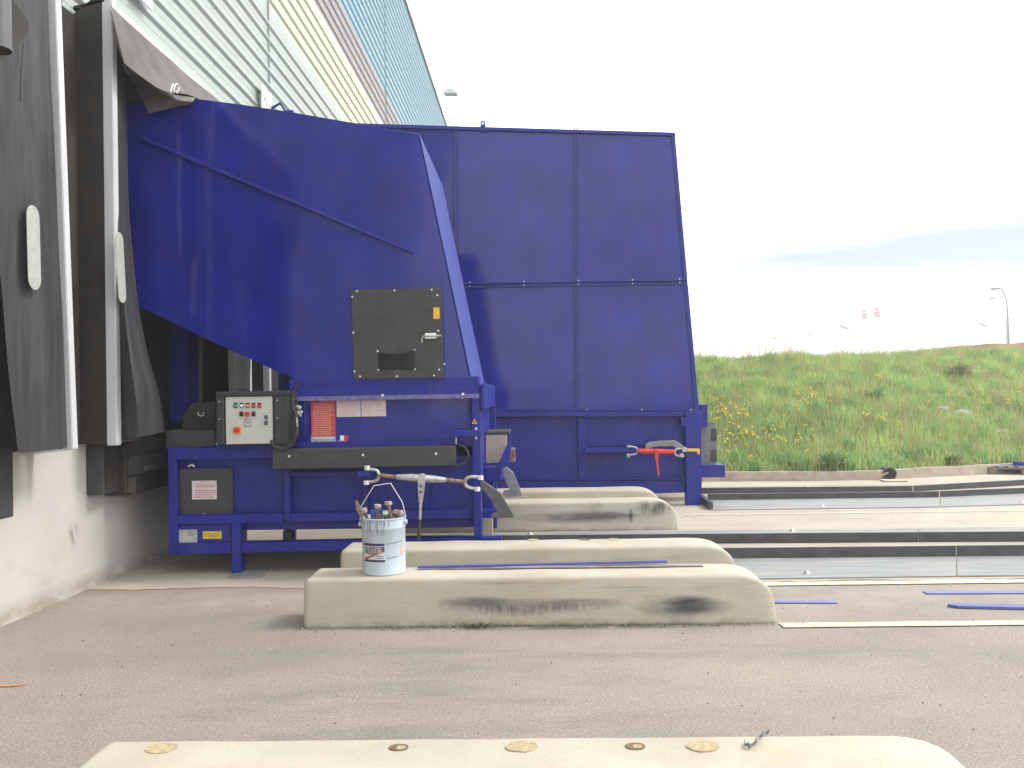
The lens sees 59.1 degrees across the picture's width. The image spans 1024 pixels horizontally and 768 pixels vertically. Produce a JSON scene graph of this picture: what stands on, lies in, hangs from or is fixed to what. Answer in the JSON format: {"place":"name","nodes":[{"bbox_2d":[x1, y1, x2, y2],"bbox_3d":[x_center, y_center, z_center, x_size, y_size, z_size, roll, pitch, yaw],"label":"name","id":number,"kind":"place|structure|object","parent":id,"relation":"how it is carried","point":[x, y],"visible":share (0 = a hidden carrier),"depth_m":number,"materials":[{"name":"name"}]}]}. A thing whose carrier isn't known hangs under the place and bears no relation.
{"place":"outdoors","nodes":[
{"label":"outdoors","id":0,"kind":"place"},
{"bbox_2d":[0,578,1023,767],"bbox_3d":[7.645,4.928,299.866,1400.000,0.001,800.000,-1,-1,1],"label":"ground","id":1,"kind":"structure","parent":0,"point":[649,681],"depth_m":5.13,"materials":[{"name":"concrete"}]},
{"bbox_2d":[0,684,25,686],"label":"orange splinter","id":2,"kind":"object","parent":1,"relation":"on","point":[12,685],"visible":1,"depth_m":5.09,"materials":[{"name":"brown wood"}]},
{"bbox_2d":[146,551,176,562],"bbox_3d":[-3.574,1.600,9.144,0.388,0.309,0.689,-1,-1,20],"label":"loose cable","id":3,"kind":"object","parent":1,"relation":"on","point":[158,559],"visible":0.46,"depth_m":9.01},
{"bbox_2d":[0,0,446,626],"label":"warehouse","id":4,"kind":"structure","parent":1,"relation":"on","point":[64,534],"depth_m":9.86,"materials":[{"name":"white metal"}]},
{"bbox_2d":[0,448,12,518],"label":"dock bumper","id":5,"kind":"object","parent":4,"relation":"attached to","point":[6,482],"visible":1,"depth_m":6.33,"materials":[{"name":"black rubber"}]},
{"bbox_2d":[0,277,17,451],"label":"dock door","id":6,"kind":"structure","parent":4,"relation":"in","point":[8,439],"depth_m":6.50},
{"bbox_2d":[0,0,77,452],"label":"dock shelter","id":7,"kind":"object","parent":4,"relation":"attached to","point":[35,268],"visible":1,"depth_m":6.25,"materials":[{"name":"fabric"}]},
{"bbox_2d":[86,444,118,494],"bbox_3d":[-3.550,0.726,7.855,0.162,0.450,0.300,-1,-1,1],"label":"dock bumper","id":8,"kind":"object","parent":4,"relation":"attached to","point":[102,469],"visible":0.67,"depth_m":7.71,"materials":[{"name":"black rubber"}]},
{"bbox_2d":[105,437,167,495],"bbox_3d":[-3.462,0.777,9.348,0.262,0.460,2.670,-1,-1,1],"label":"dock leveller","id":9,"kind":"object","parent":4,"relation":"attached to","point":[143,465],"visible":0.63,"depth_m":8.33,"materials":[{"name":"black metal"}]},
{"bbox_2d":[141,0,151,10],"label":"number sign","id":10,"kind":"object","parent":4,"relation":"attached to","point":[148,3],"visible":1,"depth_m":8.96,"materials":[{"name":"white paint"}]},
{"bbox_2d":[73,0,251,445],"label":"dock shelter","id":11,"kind":"object","parent":4,"relation":"attached to","point":[118,386],"visible":0.81,"depth_m":7.59,"materials":[{"name":"fabric"}]},
{"bbox_2d":[121,72,223,439],"bbox_3d":[-3.625,-1.201,9.409,0.060,3.459,3.400,-1,-1,1],"label":"dock door","id":12,"kind":"structure","parent":4,"relation":"in","point":[155,328],"depth_m":9.34,"materials":[{"name":"black"}]},
{"bbox_2d":[252,360,278,390],"bbox_3d":[-3.324,-1.361,13.725,0.371,3.890,3.560,-1,-1,1],"label":"dock shelter","id":13,"kind":"object","parent":4,"relation":"attached to","point":[264,378],"visible":0.05,"depth_m":11.93,"materials":[{"name":"metal"}]},
{"bbox_2d":[259,84,271,108],"bbox_3d":[-3.543,-3.866,12.955,0.078,0.720,0.485,-1,-1,1],"label":"number sign","id":14,"kind":"object","parent":4,"relation":"attached to","point":[265,98],"visible":0.31,"depth_m":12.86,"materials":[{"name":"white paint"}]},
{"bbox_2d":[441,88,457,96],"bbox_3d":[-2.712,-12.619,39.101,0.724,0.239,0.440,-1,-1,1],"label":"wall lamp","id":15,"kind":"object","parent":4,"relation":"attached to","point":[450,92],"visible":1,"depth_m":38.89,"materials":[{"name":"metal"}]},
{"bbox_2d":[462,622,490,627],"bbox_3d":[-0.244,1.654,6.194,0.202,0.049,0.049,-1,-1,1],"label":"weed","id":16,"kind":"object","parent":1,"relation":"on","point":[472,626],"visible":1,"depth_m":6.21,"materials":[{"name":"plant"}]},
{"bbox_2d":[16,586,1021,734],"bbox_3d":[0.891,1.639,4.965,8.501,0.022,4.789,-1,-1,1],"label":"grit","id":17,"kind":"object","parent":1,"relation":"on","point":[651,625],"visible":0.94,"depth_m":6.18,"materials":[{"name":"grey gravel"}]},
{"bbox_2d":[80,736,964,767],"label":"wheel guide barrier","id":18,"kind":"object","parent":1,"relation":"on","point":[811,752],"visible":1,"depth_m":3.17,"materials":[{"name":"concrete"}]},
{"bbox_2d":[744,730,768,747],"bbox_3d":[0.863,1.262,3.223,0.054,0.031,0.145,-2,-1,43],"label":"twisted strap","id":19,"kind":"object","parent":18,"relation":"on","point":[757,739],"visible":1,"depth_m":3.21,"materials":[{"name":"metal"}]},
{"bbox_2d":[341,538,734,567],"bbox_3d":[0.221,1.512,7.630,3.275,0.344,0.460,-1,-1,1],"label":"wheel guide barrier","id":20,"kind":"object","parent":1,"relation":"on","point":[669,550],"visible":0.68,"depth_m":7.43,"materials":[{"name":"concrete"}]},
{"bbox_2d":[304,564,777,628],"bbox_3d":[0.191,1.500,6.451,3.275,0.342,0.460,-1,-1,1],"label":"wheel guide barrier","id":21,"kind":"object","parent":1,"relation":"on","point":[417,597],"visible":0.88,"depth_m":6.24,"materials":[{"name":"concrete"}]},
{"bbox_2d":[359,483,407,575],"bbox_3d":[-0.921,1.027,6.489,0.322,0.645,0.322,0,-1,-40],"label":"bucket","id":22,"kind":"object","parent":21,"relation":"on","point":[383,548],"visible":0.88,"depth_m":6.36,"materials":[{"name":"white plastic"}]},
{"bbox_2d":[355,500,363,517],"bbox_3d":[-1.079,0.886,6.401,0.060,0.128,0.012,-1,-1,1],"label":"rusty strap","id":23,"kind":"object","parent":22,"relation":"in","point":[359,510],"visible":1,"depth_m":6.39,"materials":[{"name":"metal"}]},
{"bbox_2d":[370,510,383,518],"bbox_3d":[-0.976,0.949,6.532,0.094,0.078,0.020,-1,-1,1],"label":"blue offcut","id":24,"kind":"object","parent":22,"relation":"in","point":[372,514],"visible":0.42,"depth_m":6.52,"materials":[{"name":"blue plastic"}]},
{"bbox_2d":[384,501,391,518],"bbox_3d":[-0.884,0.919,6.470,0.060,0.159,0.058,-1,-1,1],"label":"rusty bolt","id":25,"kind":"object","parent":22,"relation":"in","point":[388,504],"visible":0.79,"depth_m":6.46,"materials":[{"name":"metal"}]},
{"bbox_2d":[398,510,403,517],"bbox_3d":[-0.797,0.928,6.447,0.053,0.058,0.056,-1,-1,1],"label":"bolt","id":26,"kind":"object","parent":22,"relation":"in","point":[401,513],"visible":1,"depth_m":6.43,"materials":[{"name":"metal"}]},
{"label":"scrap bolts","id":27,"kind":"object","parent":22,"relation":"in","visible":0},
{"bbox_2d":[362,507,368,518],"bbox_3d":[-1.040,0.945,6.443,0.044,0.133,0.084,-2,-1,44],"label":"rusty bolt","id":28,"kind":"object","parent":27,"relation":"on","point":[364,510],"visible":0.79,"depth_m":6.43,"materials":[{"name":"metal"}]},
{"bbox_2d":[374,504,380,518],"bbox_3d":[-0.958,0.928,6.451,0.058,0.139,0.050,-1,-1,16],"label":"rusty bolt","id":29,"kind":"object","parent":27,"relation":"on","point":[377,506],"visible":0.79,"depth_m":6.44,"materials":[{"name":"metal"}]},
{"bbox_2d":[383,510,388,518],"bbox_3d":[-0.905,0.959,6.461,0.042,0.121,0.116,-1,-1,-10],"label":"rusty bolt","id":30,"kind":"object","parent":27,"relation":"on","point":[385,513],"visible":0.67,"depth_m":6.42,"materials":[{"name":"grey metal"}]},
{"bbox_2d":[392,509,398,517],"bbox_3d":[-0.826,0.955,6.453,0.056,0.121,0.093,-1,-1,1],"label":"rusty bolt","id":31,"kind":"object","parent":27,"relation":"on","point":[395,512],"visible":0.64,"depth_m":6.43,"materials":[{"name":"metal"}]},
{"bbox_2d":[418,560,667,567],"bbox_3d":[0.226,1.315,6.591,1.820,0.010,0.050,-1,-1,-2],"label":"flat bar","id":32,"kind":"object","parent":21,"relation":"on","point":[544,564],"visible":1,"depth_m":6.58,"materials":[{"name":"blue metal"}]},
{"bbox_2d":[439,565,702,568],"bbox_3d":[0.421,1.320,6.520,1.899,0.006,0.050,-1,-1,2],"label":"flat bar","id":33,"kind":"object","parent":21,"relation":"on","point":[609,566],"visible":1,"depth_m":6.51,"materials":[{"name":"metal"}]},
{"bbox_2d":[86,473,1023,589],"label":"loading apron","id":34,"kind":"object","parent":1,"relation":"on","point":[293,569],"visible":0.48,"depth_m":10.45,"materials":[{"name":"concrete"}]},
{"bbox_2d":[127,99,521,577],"bbox_3d":[-1.777,-0.587,9.177,3.658,4.646,2.557,-1,-1,1],"label":"waste compactor","id":35,"kind":"object","parent":34,"relation":"on","point":[313,261],"visible":1,"depth_m":8.27,"materials":[{"name":"blue paint"}]},
{"bbox_2d":[356,121,724,504],"bbox_3d":[-0.013,-1.015,13.772,6.208,5.548,2.490,-1,-1,1],"label":"waste compactor","id":36,"kind":"object","parent":34,"relation":"on","point":[570,247],"visible":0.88,"depth_m":12.80,"materials":[{"name":"blue paint"}]},
{"bbox_2d":[405,497,678,532],"bbox_3d":[0.299,1.547,10.709,3.275,0.343,0.460,-1,-1,1],"label":"wheel guide barrier","id":37,"kind":"object","parent":34,"relation":"on","point":[589,514],"visible":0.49,"depth_m":10.48,"materials":[{"name":"concrete"}]},
{"bbox_2d":[497,486,657,498],"bbox_3d":[0.321,1.561,11.959,3.255,0.343,0.460,-1,-1,1],"label":"wheel guide barrier","id":38,"kind":"object","parent":34,"relation":"on","point":[585,492],"visible":0.3,"depth_m":11.74,"materials":[{"name":"concrete"}]},
{"bbox_2d":[405,528,917,542],"bbox_3d":[1.644,1.628,9.863,5.864,0.104,0.960,-1,-1,1],"label":"guide rail","id":39,"kind":"object","parent":34,"relation":"on","point":[823,535],"visible":0.67,"depth_m":9.48,"materials":[{"name":"metal"}]},
{"bbox_2d":[701,494,712,509],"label":"guide ramp","id":40,"kind":"structure","parent":34,"relation":"on","point":[706,502],"depth_m":12.33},
{"bbox_2d":[701,485,912,493],"bbox_3d":[4.734,1.634,14.389,3.498,0.091,0.952,-1,-1,5],"label":"guide rail","id":41,"kind":"object","parent":34,"relation":"on","point":[801,489],"visible":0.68,"depth_m":13.97,"materials":[{"name":"metal"}]},
{"bbox_2d":[707,491,938,509],"bbox_3d":[4.404,1.616,12.571,3.472,0.097,1.099,-1,-1,1],"label":"guide rail","id":42,"kind":"object","parent":34,"relation":"on","point":[822,500],"visible":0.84,"depth_m":12.84,"materials":[{"name":"metal"}]},
{"bbox_2d":[721,545,955,578],"bbox_3d":[1.535,1.606,8.113,5.218,0.111,1.014,-1,-1,1],"label":"guide rail","id":43,"kind":"object","parent":34,"relation":"on","point":[821,562],"visible":0.45,"depth_m":8.29,"materials":[{"name":"metal"}]},
{"bbox_2d":[682,510,1023,514],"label":"road marking","id":44,"kind":"object","parent":34,"relation":"on","point":[854,512],"visible":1,"depth_m":11.60,"materials":[{"name":"paint"}]},
{"bbox_2d":[913,479,1023,490],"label":"guide rail","id":45,"kind":"object","parent":34,"relation":"on","point":[966,485],"visible":0.85,"depth_m":14.19,"materials":[{"name":"metal"}]},
{"bbox_2d":[919,527,1023,541],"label":"guide rail","id":46,"kind":"object","parent":34,"relation":"on","point":[977,534],"visible":1,"depth_m":9.30,"materials":[{"name":"metal"}]},
{"bbox_2d":[940,487,1023,506],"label":"guide rail","id":47,"kind":"object","parent":34,"relation":"on","point":[985,497],"visible":1,"depth_m":12.89,"materials":[{"name":"metal"}]},
{"bbox_2d":[956,544,1023,576],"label":"guide rail","id":48,"kind":"object","parent":34,"relation":"on","point":[987,560],"visible":1,"depth_m":8.21,"materials":[{"name":"metal"}]},
{"bbox_2d":[988,466,1023,474],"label":"pallet","id":49,"kind":"object","parent":34,"relation":"on","point":[992,469],"visible":0.49,"depth_m":16.33,"materials":[{"name":"brown wood"}]},
{"bbox_2d":[1001,465,1023,466],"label":"blue sheet","id":50,"kind":"object","parent":49,"relation":"on","point":[1013,465],"visible":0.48,"depth_m":16.45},
{"bbox_2d":[1012,461,1023,465],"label":"blue profile","id":51,"kind":"object","parent":50,"relation":"on","point":[1020,463],"visible":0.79,"depth_m":16.42,"materials":[{"name":"paint"}]},
{"bbox_2d":[763,330,778,344],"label":"light mast","id":52,"kind":"object","parent":1,"relation":"on","point":[771,337],"visible":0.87,"depth_m":119.22,"materials":[{"name":"white metal"}]},
{"bbox_2d":[774,600,837,602],"bbox_3d":[2.161,1.635,6.782,0.542,0.006,0.075,-1,-1,5],"label":"flat bar","id":53,"kind":"object","parent":1,"relation":"on","point":[805,601],"visible":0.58,"depth_m":6.78,"materials":[{"name":"blue metal"}]},
{"bbox_2d":[702,463,1018,481],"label":"kerb","id":54,"kind":"structure","parent":1,"relation":"on","point":[942,471],"depth_m":15.90,"materials":[{"name":"concrete"}]},
{"bbox_2d":[879,466,896,478],"bbox_3d":[6.600,1.573,16.030,0.230,0.230,0.560,-1,-1,1],"label":"drain pipe","id":55,"kind":"object","parent":54,"relation":"in","point":[892,473],"visible":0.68,"depth_m":15.79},
{"bbox_2d":[859,309,871,354],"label":"electricity pylon","id":56,"kind":"object","parent":1,"relation":"on","point":[864,318],"visible":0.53,"depth_m":212.85,"materials":[{"name":"white metal"}]},
{"bbox_2d":[871,304,883,353],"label":"electricity pylon","id":57,"kind":"object","parent":1,"relation":"on","point":[876,313],"visible":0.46,"depth_m":202.87,"materials":[{"name":"white metal"}]},
{"bbox_2d":[764,579,1023,585],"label":"road marking","id":58,"kind":"object","parent":1,"relation":"on","point":[898,582],"visible":0.94,"depth_m":7.40,"materials":[{"name":"paint"}]},
{"bbox_2d":[780,620,1023,626],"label":"road marking","id":59,"kind":"object","parent":1,"relation":"on","point":[909,623],"visible":1,"depth_m":6.10,"materials":[{"name":"paint"}]},
{"bbox_2d":[923,591,1023,593],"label":"flat bar","id":60,"kind":"object","parent":1,"relation":"on","point":[974,592],"visible":1,"depth_m":6.98,"materials":[{"name":"metal"}]},
{"bbox_2d":[970,316,987,344],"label":"light mast","id":61,"kind":"object","parent":1,"relation":"on","point":[982,324],"visible":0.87,"depth_m":98.78,"materials":[{"name":"white metal"}]},
{"bbox_2d":[947,603,1023,609],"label":"flat bar","id":62,"kind":"object","parent":1,"relation":"on","point":[989,606],"visible":1,"depth_m":6.50,"materials":[{"name":"blue metal"}]},
{"bbox_2d":[990,287,1009,342],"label":"street lamp","id":63,"kind":"object","parent":1,"relation":"on","point":[1008,332],"visible":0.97,"depth_m":59.20,"materials":[{"name":"grey metal"}]},
{"bbox_2d":[407,0,1023,359],"label":"sky","id":64,"kind":"structure","parent":0,"point":[838,159],"materials":[{"name":"white"}]},
{"bbox_2d":[829,317,848,351],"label":"light mast","id":65,"kind":"object","parent":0,"point":[844,327],"visible":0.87,"depth_m":89.26,"materials":[{"name":"white metal"}]},
{"bbox_2d":[694,339,1023,470],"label":"hill","id":66,"kind":"structure","parent":0,"point":[840,469],"depth_m":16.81,"materials":[{"name":"green plant"}]},
{"bbox_2d":[815,448,850,469],"bbox_3d":[5.659,1.321,15.990,0.672,0.388,0.602,-1,-1,35],"label":"weed","id":67,"kind":"object","parent":66,"relation":"on","point":[832,461],"visible":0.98,"depth_m":15.89,"materials":[{"name":"green plant"}]},
{"bbox_2d":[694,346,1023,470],"bbox_3d":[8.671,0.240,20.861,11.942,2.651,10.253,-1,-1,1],"label":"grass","id":68,"kind":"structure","parent":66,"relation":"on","point":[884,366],"depth_m":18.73,"materials":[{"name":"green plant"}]},
{"bbox_2d":[698,344,1023,467],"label":"wild flowers","id":69,"kind":"object","parent":66,"relation":"on","point":[809,403],"visible":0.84,"depth_m":18.10,"materials":[{"name":"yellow plant"}]},
{"bbox_2d":[864,386,889,400],"bbox_3d":[7.764,0.228,19.269,0.604,0.403,0.567,-1,-1,29],"label":"weed","id":70,"kind":"object","parent":66,"relation":"on","point":[876,392],"visible":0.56,"depth_m":19.18,"materials":[{"name":"green plant"}]},
{"bbox_2d":[941,451,965,464],"bbox_3d":[8.056,1.341,16.493,0.536,0.268,0.474,-1,-1,1],"label":"weed","id":71,"kind":"object","parent":66,"relation":"on","point":[955,459],"visible":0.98,"depth_m":16.42,"materials":[{"name":"green plant"}]},
{"bbox_2d":[945,361,977,376],"bbox_3d":[10.802,-0.351,21.791,0.980,0.467,0.855,-1,-1,1],"label":"weed","id":72,"kind":"object","parent":66,"relation":"on","point":[959,369],"visible":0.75,"depth_m":21.60,"materials":[{"name":"green plant"}]},
{"bbox_2d":[956,409,970,416],"bbox_3d":[9.444,0.661,18.943,0.364,0.269,0.319,-1,-1,1],"label":"boulder","id":73,"kind":"object","parent":66,"relation":"on","point":[965,411],"visible":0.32,"depth_m":18.82,"materials":[{"name":"stone"}]},
{"bbox_2d":[880,479,907,481],"bbox_3d":[6.502,1.647,15.400,0.381,0.029,0.269,-1,-1,6],"label":"broken slab","id":74,"kind":"object","parent":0,"point":[889,480],"depth_m":15.30,"materials":[{"name":"beige concrete"}]},
{"bbox_2d":[904,342,1023,352],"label":"terrain","id":75,"kind":"structure","parent":0,"point":[981,345],"depth_m":43.37,"materials":[{"name":"brown soil"}]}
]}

